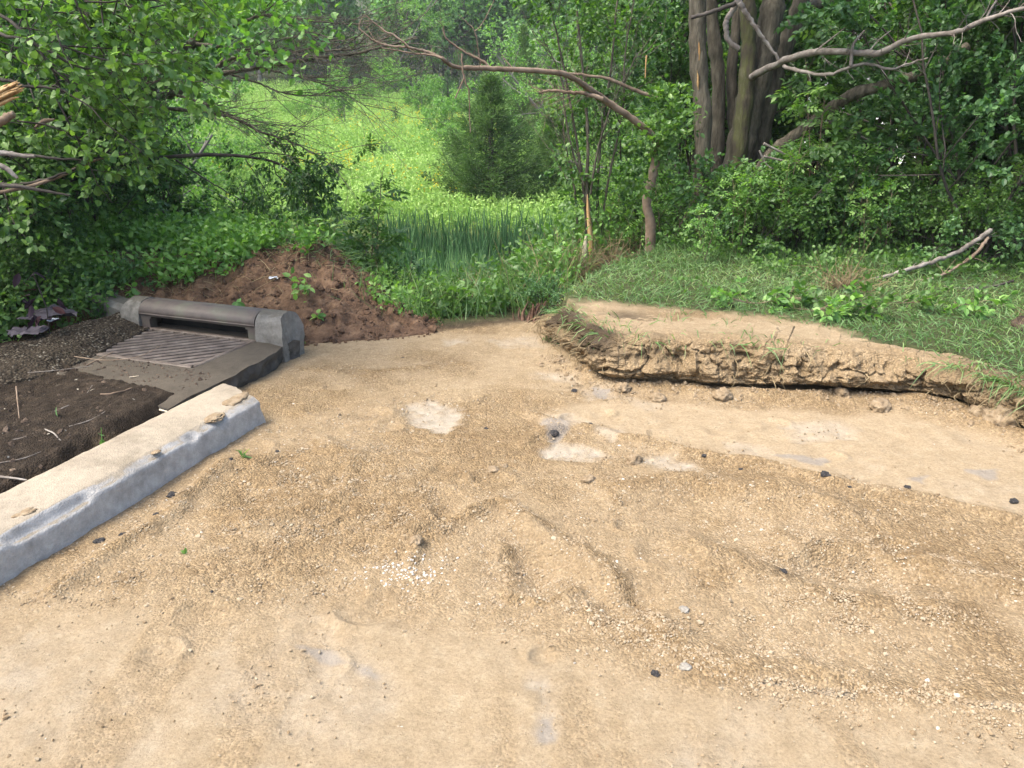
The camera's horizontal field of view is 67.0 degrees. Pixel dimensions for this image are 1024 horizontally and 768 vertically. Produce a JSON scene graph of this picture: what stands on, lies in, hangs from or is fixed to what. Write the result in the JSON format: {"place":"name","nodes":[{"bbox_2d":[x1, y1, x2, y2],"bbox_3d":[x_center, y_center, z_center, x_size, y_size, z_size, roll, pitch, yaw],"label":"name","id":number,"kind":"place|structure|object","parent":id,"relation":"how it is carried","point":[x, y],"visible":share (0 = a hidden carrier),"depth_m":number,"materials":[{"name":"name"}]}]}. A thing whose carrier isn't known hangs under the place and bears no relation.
{"place":"outdoors","nodes":[
{"label":"outdoors","id":0,"kind":"place"},
{"bbox_2d":[0,0,1023,767],"bbox_3d":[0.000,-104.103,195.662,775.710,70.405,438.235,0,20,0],"label":"ground","id":1,"kind":"structure","parent":0,"point":[428,678],"depth_m":2.79,"materials":[{"name":"sand"}]},
{"bbox_2d":[12,272,65,331],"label":"purple plant","id":2,"kind":"object","parent":1,"relation":"on","point":[16,282],"visible":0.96,"depth_m":4.96,"materials":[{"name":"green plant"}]},
{"bbox_2d":[0,222,87,342],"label":"bush","id":3,"kind":"object","parent":1,"relation":"on","point":[54,257],"visible":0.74,"depth_m":5.56,"materials":[{"name":"green plant"}]},
{"bbox_2d":[0,0,127,199],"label":"shrub","id":4,"kind":"object","parent":1,"relation":"on","point":[39,168],"visible":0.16,"depth_m":5.28,"materials":[{"name":"green plant"}]},
{"bbox_2d":[0,101,129,263],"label":"shrub","id":5,"kind":"object","parent":1,"relation":"on","point":[76,231],"visible":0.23,"depth_m":6.12,"materials":[{"name":"green plant"}]},
{"bbox_2d":[0,312,149,383],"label":"gravel pile","id":6,"kind":"object","parent":1,"relation":"on","point":[58,349],"visible":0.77,"depth_m":4.81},
{"bbox_2d":[0,193,168,342],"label":"undergrowth","id":7,"kind":"object","parent":1,"relation":"on","point":[38,303],"visible":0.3,"depth_m":5.75,"materials":[{"name":"green plant"}]},
{"bbox_2d":[0,1,178,253],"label":"shrub","id":8,"kind":"object","parent":1,"relation":"on","point":[129,191],"visible":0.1,"depth_m":6.47,"materials":[{"name":"green plant"}]},
{"bbox_2d":[53,285,128,317],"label":"old kerb","id":9,"kind":"structure","parent":1,"relation":"on","point":[116,304],"depth_m":5.69,"materials":[{"name":"concrete"}]},
{"bbox_2d":[17,246,171,319],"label":"bush","id":10,"kind":"object","parent":1,"relation":"on","point":[108,281],"visible":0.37,"depth_m":5.76,"materials":[{"name":"green plant"}]},
{"bbox_2d":[0,0,223,251],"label":"shrub","id":11,"kind":"object","parent":1,"relation":"on","point":[61,203],"visible":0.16,"depth_m":5.77,"materials":[{"name":"green plant"}]},
{"bbox_2d":[3,2,223,216],"bbox_3d":[-4.649,-2.878,7.821,2.849,3.469,3.848,1,20,2],"label":"shrub","id":12,"kind":"object","parent":1,"relation":"on","point":[150,189],"visible":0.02,"depth_m":7.41,"materials":[{"name":"green plant"}]},
{"bbox_2d":[0,0,250,253],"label":"overhanging tree","id":13,"kind":"object","parent":1,"relation":"on","point":[100,81],"visible":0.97,"depth_m":4.36,"materials":[{"name":"green plant"}]},
{"bbox_2d":[0,383,265,585],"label":"kerb block","id":14,"kind":"structure","parent":1,"relation":"on","point":[75,498],"depth_m":3.25,"materials":[{"name":"concrete"}]},
{"bbox_2d":[94,97,232,223],"bbox_3d":[-3.939,-2.055,8.501,1.673,2.568,2.020,-6,21,-15],"label":"shrub","id":15,"kind":"object","parent":1,"relation":"on","point":[173,196],"visible":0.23,"depth_m":8.43,"materials":[{"name":"green plant"}]},
{"bbox_2d":[93,0,254,164],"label":"broadleaf tree","id":16,"kind":"object","parent":1,"relation":"on","point":[245,89],"visible":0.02,"depth_m":19.22,"materials":[{"name":"green plant"}]},
{"bbox_2d":[96,80,259,216],"bbox_3d":[-7.145,-3.224,14.922,5.095,5.004,3.902,9,22,24],"label":"broadleaf tree","id":17,"kind":"object","parent":1,"relation":"on","point":[211,174],"visible":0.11,"depth_m":14.49,"materials":[{"name":"green plant"}]},
{"bbox_2d":[55,296,304,412],"bbox_3d":[-2.235,0.006,4.908,1.437,0.792,1.350,7,21,19],"label":"storm drain","id":18,"kind":"object","parent":1,"relation":"on","point":[236,346],"visible":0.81,"depth_m":5.02,"materials":[{"name":"concrete"}]},
{"bbox_2d":[0,202,383,288],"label":"undergrowth","id":19,"kind":"object","parent":1,"relation":"on","point":[225,237],"visible":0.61,"depth_m":6.41,"materials":[{"name":"green plant"}]},
{"bbox_2d":[0,237,435,343],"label":"soil mound","id":20,"kind":"object","parent":1,"relation":"on","point":[322,330],"visible":0.3,"depth_m":5.99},
{"bbox_2d":[25,244,340,311],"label":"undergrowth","id":21,"kind":"object","parent":20,"relation":"on","point":[264,276],"visible":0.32,"depth_m":6.09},
{"bbox_2d":[1,238,443,345],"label":"soil crumbs","id":22,"kind":"object","parent":20,"relation":"on","point":[341,331],"visible":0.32,"depth_m":5.98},
{"bbox_2d":[185,157,325,236],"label":"shrub","id":23,"kind":"object","parent":1,"relation":"on","point":[261,192],"visible":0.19,"depth_m":8.41,"materials":[{"name":"green plant"}]},
{"bbox_2d":[217,0,308,86],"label":"forest tree","id":24,"kind":"object","parent":1,"relation":"on","point":[260,76],"visible":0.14,"depth_m":56.48,"materials":[{"name":"green plant"}]},
{"bbox_2d":[53,0,476,234],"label":"leaning tree","id":25,"kind":"object","parent":1,"relation":"on","point":[299,176],"visible":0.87,"depth_m":6.82,"materials":[{"name":"green plant"}]},
{"bbox_2d":[279,0,364,73],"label":"forest tree","id":26,"kind":"object","parent":1,"relation":"on","point":[353,9],"visible":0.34,"depth_m":58.32,"materials":[{"name":"green plant"}]},
{"bbox_2d":[288,159,371,252],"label":"sapling","id":27,"kind":"object","parent":1,"relation":"on","point":[326,224],"visible":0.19,"depth_m":8.31,"materials":[{"name":"green plant"}]},
{"bbox_2d":[303,58,357,124],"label":"meadow shrub","id":28,"kind":"object","parent":1,"relation":"on","point":[331,101],"visible":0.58,"depth_m":37.03,"materials":[{"name":"green plant"}]},
{"bbox_2d":[287,0,384,85],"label":"broadleaf tree","id":29,"kind":"object","parent":1,"relation":"on","point":[338,25],"visible":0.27,"depth_m":59.58,"materials":[{"name":"green plant"}]},
{"bbox_2d":[83,185,666,317],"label":"undergrowth","id":30,"kind":"object","parent":1,"relation":"on","point":[515,261],"visible":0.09,"depth_m":7.25,"materials":[{"name":"green plant"}]},
{"bbox_2d":[337,133,412,274],"bbox_3d":[-1.290,-1.551,7.387,0.691,1.626,0.843,-15,25,-36],"label":"sapling","id":31,"kind":"object","parent":1,"relation":"on","point":[373,227],"visible":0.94,"depth_m":7.28,"materials":[{"name":"green plant"}]},
{"bbox_2d":[211,92,580,200],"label":"yellow flowers","id":32,"kind":"object","parent":1,"relation":"on","point":[372,159],"visible":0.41,"depth_m":26.14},
{"bbox_2d":[366,57,435,95],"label":"meadow shrub","id":33,"kind":"object","parent":1,"relation":"on","point":[382,71],"visible":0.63,"depth_m":53.08,"materials":[{"name":"green plant"}]},
{"bbox_2d":[358,0,461,96],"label":"broadleaf tree","id":34,"kind":"object","parent":1,"relation":"on","point":[431,23],"visible":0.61,"depth_m":56.93,"materials":[{"name":"green plant"}]},
{"bbox_2d":[380,263,447,317],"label":"bush","id":35,"kind":"object","parent":1,"relation":"on","point":[407,273],"visible":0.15,"depth_m":6.97,"materials":[{"name":"green plant"}]},
{"bbox_2d":[362,0,466,90],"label":"forest tree","id":36,"kind":"object","parent":1,"relation":"on","point":[384,9],"visible":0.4,"depth_m":56.91,"materials":[{"name":"green plant"}]},
{"bbox_2d":[402,73,443,114],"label":"meadow shrub","id":37,"kind":"object","parent":1,"relation":"on","point":[424,89],"visible":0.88,"depth_m":42.62,"materials":[{"name":"green plant"}]},
{"bbox_2d":[373,0,481,92],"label":"broadleaf tree","id":38,"kind":"object","parent":1,"relation":"on","point":[443,69],"visible":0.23,"depth_m":61.29,"materials":[{"name":"green plant"}]},
{"bbox_2d":[416,92,458,137],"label":"meadow shrub","id":39,"kind":"object","parent":1,"relation":"on","point":[442,113],"visible":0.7,"depth_m":31.67,"materials":[{"name":"green plant"}]},
{"bbox_2d":[411,271,472,317],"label":"bush","id":40,"kind":"object","parent":1,"relation":"on","point":[438,291],"visible":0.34,"depth_m":6.46,"materials":[{"name":"green plant"}]},
{"bbox_2d":[419,0,510,86],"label":"forest tree","id":41,"kind":"object","parent":1,"relation":"on","point":[470,17],"visible":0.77,"depth_m":58.29,"materials":[{"name":"green plant"}]},
{"bbox_2d":[420,0,518,84],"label":"broadleaf tree","id":42,"kind":"object","parent":1,"relation":"on","point":[493,59],"visible":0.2,"depth_m":61.80,"materials":[{"name":"green plant"}]},
{"bbox_2d":[315,228,641,322],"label":"tall grass","id":43,"kind":"structure","parent":1,"relation":"on","point":[452,314],"depth_m":6.27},
{"bbox_2d":[416,71,555,204],"bbox_3d":[-0.526,-6.492,21.314,3.607,3.986,3.416,-16,25,-37],"label":"cedar tree","id":44,"kind":"object","parent":1,"relation":"on","point":[493,176],"visible":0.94,"depth_m":20.76,"materials":[{"name":"green plant"}]},
{"bbox_2d":[146,77,829,232],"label":"meadow plants","id":45,"kind":"object","parent":1,"relation":"on","point":[442,200],"visible":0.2,"depth_m":24.66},
{"bbox_2d":[378,199,606,287],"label":"cattails","id":46,"kind":"object","parent":1,"relation":"on","point":[459,247],"visible":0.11,"depth_m":18.01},
{"bbox_2d":[446,0,539,73],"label":"forest tree","id":47,"kind":"object","parent":1,"relation":"on","point":[511,14],"visible":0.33,"depth_m":60.04,"materials":[{"name":"green plant"}]},
{"bbox_2d":[357,214,665,318],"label":"dry stalks","id":48,"kind":"object","parent":1,"relation":"on","point":[541,262],"visible":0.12,"depth_m":7.01,"materials":[{"name":"plant"}]},
{"bbox_2d":[504,23,552,137],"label":"cedar tree","id":49,"kind":"object","parent":1,"relation":"on","point":[522,39],"visible":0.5,"depth_m":33.22,"materials":[{"name":"green plant"}]},
{"bbox_2d":[359,1,707,252],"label":"broken tree","id":50,"kind":"object","parent":1,"relation":"on","point":[647,130],"visible":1,"depth_m":6.82,"materials":[{"name":"beige plant"}]},
{"bbox_2d":[467,12,609,148],"bbox_3d":[1.011,-10.766,29.071,5.797,5.694,4.440,12,23,29],"label":"broadleaf tree","id":51,"kind":"object","parent":1,"relation":"on","point":[523,94],"visible":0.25,"depth_m":28.34,"materials":[{"name":"green plant"}]},
{"bbox_2d":[495,0,588,69],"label":"forest tree","id":52,"kind":"object","parent":1,"relation":"on","point":[510,24],"visible":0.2,"depth_m":57.55,"materials":[{"name":"green plant"}]},
{"bbox_2d":[510,264,575,314],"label":"bush","id":53,"kind":"object","parent":1,"relation":"on","point":[532,293],"visible":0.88,"depth_m":6.17,"materials":[{"name":"green plant"}]},
{"bbox_2d":[509,111,582,191],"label":"cedar tree","id":54,"kind":"object","parent":1,"relation":"on","point":[546,149],"visible":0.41,"depth_m":22.71,"materials":[{"name":"green plant"}]},
{"bbox_2d":[562,229,634,275],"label":"root clump","id":55,"kind":"object","parent":1,"relation":"on","point":[611,256],"visible":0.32,"depth_m":7.20,"materials":[{"name":"plant"}]},
{"bbox_2d":[509,0,690,274],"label":"broken tree","id":56,"kind":"object","parent":1,"relation":"on","point":[588,181],"visible":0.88,"depth_m":7.55,"materials":[{"name":"green plant"}]},
{"bbox_2d":[548,5,693,179],"bbox_3d":[3.647,-7.978,20.505,5.280,7.098,3.979,-3,20,-9],"label":"broadleaf tree","id":57,"kind":"object","parent":1,"relation":"on","point":[619,65],"visible":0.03,"depth_m":21.18,"materials":[{"name":"green plant"}]},
{"bbox_2d":[582,158,663,243],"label":"sapling","id":58,"kind":"object","parent":1,"relation":"on","point":[613,185],"visible":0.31,"depth_m":8.65,"materials":[{"name":"green plant"}]},
{"bbox_2d":[614,201,678,255],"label":"sapling","id":59,"kind":"object","parent":1,"relation":"on","point":[635,228],"visible":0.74,"depth_m":7.61,"materials":[{"name":"green plant"}]},
{"bbox_2d":[548,3,757,190],"bbox_3d":[2.334,-4.255,11.377,3.500,3.752,3.138,9,22,22],"label":"shrub","id":60,"kind":"object","parent":1,"relation":"on","point":[574,42],"visible":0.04,"depth_m":11.11,"materials":[{"name":"green plant"}]},
{"bbox_2d":[629,166,713,248],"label":"sapling","id":61,"kind":"object","parent":1,"relation":"on","point":[680,204],"visible":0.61,"depth_m":7.43,"materials":[{"name":"green plant"}]},
{"bbox_2d":[612,178,742,255],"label":"bush","id":62,"kind":"object","parent":1,"relation":"on","point":[660,212],"visible":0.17,"depth_m":7.86,"materials":[{"name":"green plant"}]},
{"bbox_2d":[539,0,857,233],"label":"shrub","id":63,"kind":"object","parent":1,"relation":"on","point":[677,53],"visible":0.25,"depth_m":8.66,"materials":[{"name":"green plant"}]},
{"bbox_2d":[683,203,730,262],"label":"sapling","id":64,"kind":"object","parent":1,"relation":"on","point":[705,205],"visible":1,"depth_m":6.53,"materials":[{"name":"green plant"}]},
{"bbox_2d":[597,0,849,178],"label":"shrub","id":65,"kind":"object","parent":1,"relation":"on","point":[681,77],"visible":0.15,"depth_m":9.05,"materials":[{"name":"green plant"}]},
{"bbox_2d":[673,181,788,253],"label":"bush","id":66,"kind":"object","parent":1,"relation":"on","point":[726,225],"visible":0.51,"depth_m":7.11,"materials":[{"name":"green plant"}]},
{"bbox_2d":[713,170,770,254],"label":"sapling","id":67,"kind":"object","parent":1,"relation":"on","point":[746,229],"visible":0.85,"depth_m":6.80,"materials":[{"name":"green plant"}]},
{"bbox_2d":[652,122,883,239],"bbox_3d":[2.488,-2.010,7.751,2.116,1.196,1.910,1,20,2],"label":"bush","id":68,"kind":"object","parent":1,"relation":"on","point":[701,161],"visible":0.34,"depth_m":7.36,"materials":[{"name":"green plant"}]},
{"bbox_2d":[703,158,845,260],"bbox_3d":[2.289,-1.642,7.138,1.122,0.900,1.507,-3,20,-9],"label":"bush","id":69,"kind":"object","parent":1,"relation":"on","point":[759,207],"visible":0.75,"depth_m":6.81,"materials":[{"name":"green plant"}]},
{"bbox_2d":[537,308,1023,425],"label":"earth bank","id":70,"kind":"structure","parent":1,"relation":"on","point":[847,362],"depth_m":4.52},
{"bbox_2d":[514,314,1023,427],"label":"hanging roots","id":71,"kind":"object","parent":70,"relation":"hanging from","point":[541,319],"visible":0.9,"depth_m":4.48,"materials":[{"name":"plant"}]},
{"bbox_2d":[768,279,862,322],"bbox_3d":[1.994,-0.498,5.086,0.607,0.352,0.386,4,20,12],"label":"leafy spray","id":72,"kind":"object","parent":70,"relation":"on","point":[836,313],"visible":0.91,"depth_m":5.06,"materials":[{"name":"green plant"}]},
{"bbox_2d":[841,274,897,320],"bbox_3d":[2.410,-0.595,5.242,0.332,0.347,0.586,8,21,20],"label":"leafy spray","id":73,"kind":"object","parent":70,"relation":"on","point":[865,312],"visible":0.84,"depth_m":5.13,"materials":[{"name":"green plant"}]},
{"bbox_2d":[538,354,1023,456],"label":"earth crumbs","id":74,"kind":"object","parent":1,"relation":"on","point":[970,423],"visible":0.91,"depth_m":4.44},
{"bbox_2d":[650,0,914,182],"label":"shrub","id":75,"kind":"object","parent":1,"relation":"on","point":[788,5],"visible":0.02,"depth_m":9.56,"materials":[{"name":"green plant"}]},
{"bbox_2d":[756,94,829,251],"bbox_3d":[2.490,-1.844,6.917,0.595,1.400,0.726,-5,21,-13],"label":"sapling","id":76,"kind":"object","parent":1,"relation":"on","point":[792,177],"visible":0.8,"depth_m":6.79,"materials":[{"name":"green plant"}]},
{"bbox_2d":[733,168,872,253],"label":"bush","id":77,"kind":"object","parent":1,"relation":"on","point":[823,218],"visible":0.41,"depth_m":6.99,"materials":[{"name":"green plant"}]},
{"bbox_2d":[592,0,1023,237],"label":"tree","id":78,"kind":"object","parent":1,"relation":"on","point":[751,111],"visible":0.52,"depth_m":7.59,"materials":[{"name":"brown plant"}]},
{"bbox_2d":[603,177,1023,301],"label":"ground cover","id":79,"kind":"object","parent":1,"relation":"on","point":[910,258],"visible":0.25,"depth_m":6.50,"materials":[{"name":"green plant"}]},
{"bbox_2d":[765,12,876,240],"bbox_3d":[2.764,-2.261,7.088,0.893,2.100,1.088,-8,22,-22],"label":"sapling","id":80,"kind":"object","parent":1,"relation":"on","point":[818,91],"visible":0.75,"depth_m":6.97,"materials":[{"name":"green plant"}]},
{"bbox_2d":[757,173,923,244],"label":"bush","id":81,"kind":"object","parent":1,"relation":"on","point":[823,230],"visible":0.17,"depth_m":7.08,"materials":[{"name":"green plant"}]},
{"bbox_2d":[792,233,898,295],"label":"grass clump","id":82,"kind":"object","parent":1,"relation":"on","point":[839,284],"visible":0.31,"depth_m":5.80,"materials":[{"name":"plant"}]},
{"bbox_2d":[774,53,931,190],"bbox_3d":[4.184,-3.160,9.821,2.760,1.950,2.491,-15,25,-36],"label":"bush","id":83,"kind":"object","parent":1,"relation":"on","point":[825,141],"visible":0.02,"depth_m":9.21,"materials":[{"name":"green plant"}]},
{"bbox_2d":[717,0,998,219],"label":"shrub","id":84,"kind":"object","parent":1,"relation":"on","point":[839,83],"visible":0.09,"depth_m":8.36,"materials":[{"name":"green plant"}]},
{"bbox_2d":[812,142,909,246],"bbox_3d":[3.116,-1.683,7.064,0.859,1.011,0.608,-4,20,-12],"label":"sapling","id":85,"kind":"object","parent":1,"relation":"on","point":[864,180],"visible":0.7,"depth_m":6.93,"materials":[{"name":"green plant"}]},
{"bbox_2d":[842,186,888,254],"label":"sapling","id":86,"kind":"object","parent":1,"relation":"on","point":[862,215],"visible":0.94,"depth_m":6.76,"materials":[{"name":"green plant"}]},
{"bbox_2d":[861,178,910,254],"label":"sapling","id":87,"kind":"object","parent":1,"relation":"on","point":[888,188],"visible":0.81,"depth_m":6.81,"materials":[{"name":"green plant"}]},
{"bbox_2d":[813,161,975,251],"bbox_3d":[3.521,-1.642,7.202,1.419,0.847,1.056,9,22,23],"label":"bush","id":88,"kind":"object","parent":1,"relation":"on","point":[916,183],"visible":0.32,"depth_m":7.00,"materials":[{"name":"green plant"}]},
{"bbox_2d":[774,0,1023,261],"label":"tree","id":89,"kind":"object","parent":1,"relation":"on","point":[847,16],"visible":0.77,"depth_m":6.54,"materials":[{"name":"green plant"}]},
{"bbox_2d":[824,0,1023,245],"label":"shrub","id":90,"kind":"object","parent":1,"relation":"on","point":[982,31],"visible":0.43,"depth_m":6.98,"materials":[{"name":"green plant"}]},
{"bbox_2d":[886,117,972,225],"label":"sapling","id":91,"kind":"object","parent":1,"relation":"on","point":[914,163],"visible":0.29,"depth_m":7.46,"materials":[{"name":"green plant"}]},
{"bbox_2d":[844,168,1020,264],"bbox_3d":[3.738,-1.494,6.843,1.472,0.832,1.328,-15,25,-35],"label":"bush","id":92,"kind":"object","parent":1,"relation":"on","point":[948,225],"visible":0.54,"depth_m":6.75,"materials":[{"name":"green plant"}]},
{"bbox_2d":[872,228,999,277],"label":"fallen branch","id":93,"kind":"object","parent":1,"relation":"on","point":[982,236],"visible":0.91,"depth_m":6.26,"materials":[{"name":"wood"}]},
{"bbox_2d":[905,162,988,246],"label":"sapling","id":94,"kind":"object","parent":1,"relation":"on","point":[967,176],"visible":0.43,"depth_m":6.86,"materials":[{"name":"green plant"}]},
{"bbox_2d":[879,172,1023,262],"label":"bush","id":95,"kind":"object","parent":1,"relation":"on","point":[974,204],"visible":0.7,"depth_m":6.58,"materials":[{"name":"green plant"}]},
{"bbox_2d":[908,0,1023,196],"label":"shrub","id":96,"kind":"object","parent":1,"relation":"on","point":[996,126],"visible":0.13,"depth_m":7.22,"materials":[{"name":"green plant"}]},
{"bbox_2d":[910,94,1023,236],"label":"bush","id":97,"kind":"object","parent":1,"relation":"on","point":[973,147],"visible":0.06,"depth_m":7.84,"materials":[{"name":"green plant"}]},
{"bbox_2d":[923,189,1023,267],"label":"bush","id":98,"kind":"object","parent":1,"relation":"on","point":[1014,228],"visible":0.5,"depth_m":6.36,"materials":[{"name":"green plant"}]},
{"bbox_2d":[982,405,1017,426],"bbox_3d":[2.571,0.182,4.067,0.175,0.154,0.228,16,25,37],"label":"dirt clod","id":99,"kind":"object","parent":1,"relation":"on","point":[995,418],"visible":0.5,"depth_m":4.00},
{"bbox_2d":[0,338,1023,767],"bbox_3d":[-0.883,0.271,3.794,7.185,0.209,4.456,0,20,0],"label":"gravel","id":100,"kind":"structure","parent":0,"point":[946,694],"depth_m":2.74,"materials":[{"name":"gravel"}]},
{"bbox_2d":[533,192,1023,417],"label":"grass","id":101,"kind":"structure","parent":0,"point":[724,283],"depth_m":5.77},
{"bbox_2d":[710,275,791,307],"bbox_3d":[1.654,-0.580,5.466,0.555,0.314,0.477,1,20,4],"label":"leafy spray","id":102,"kind":"object","parent":101,"relation":"on","point":[725,296],"visible":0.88,"depth_m":5.37,"materials":[{"name":"green plant"}]},
{"bbox_2d":[775,277,824,307],"bbox_3d":[2.087,-0.634,5.484,0.377,0.261,0.578,10,22,26],"label":"leafy spray","id":103,"kind":"object","parent":101,"relation":"on","point":[807,298],"visible":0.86,"depth_m":5.34,"materials":[{"name":"green plant"}]},
{"bbox_2d":[861,285,944,310],"bbox_3d":[2.684,-0.592,5.399,0.514,0.286,0.532,5,21,13],"label":"leafy spray","id":104,"kind":"object","parent":101,"relation":"on","point":[925,301],"visible":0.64,"depth_m":5.26,"materials":[{"name":"green plant"}]},
{"bbox_2d":[940,288,1017,319],"bbox_3d":[3.131,-0.493,5.191,0.634,0.304,0.328,-4,20,-12],"label":"leafy spray","id":105,"kind":"object","parent":101,"relation":"on","point":[969,306],"visible":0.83,"depth_m":5.15,"materials":[{"name":"green plant"}]},
{"bbox_2d":[977,126,1023,257],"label":"sapling","id":106,"kind":"object","parent":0,"point":[1014,197],"visible":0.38,"depth_m":6.57,"materials":[{"name":"green plant"}]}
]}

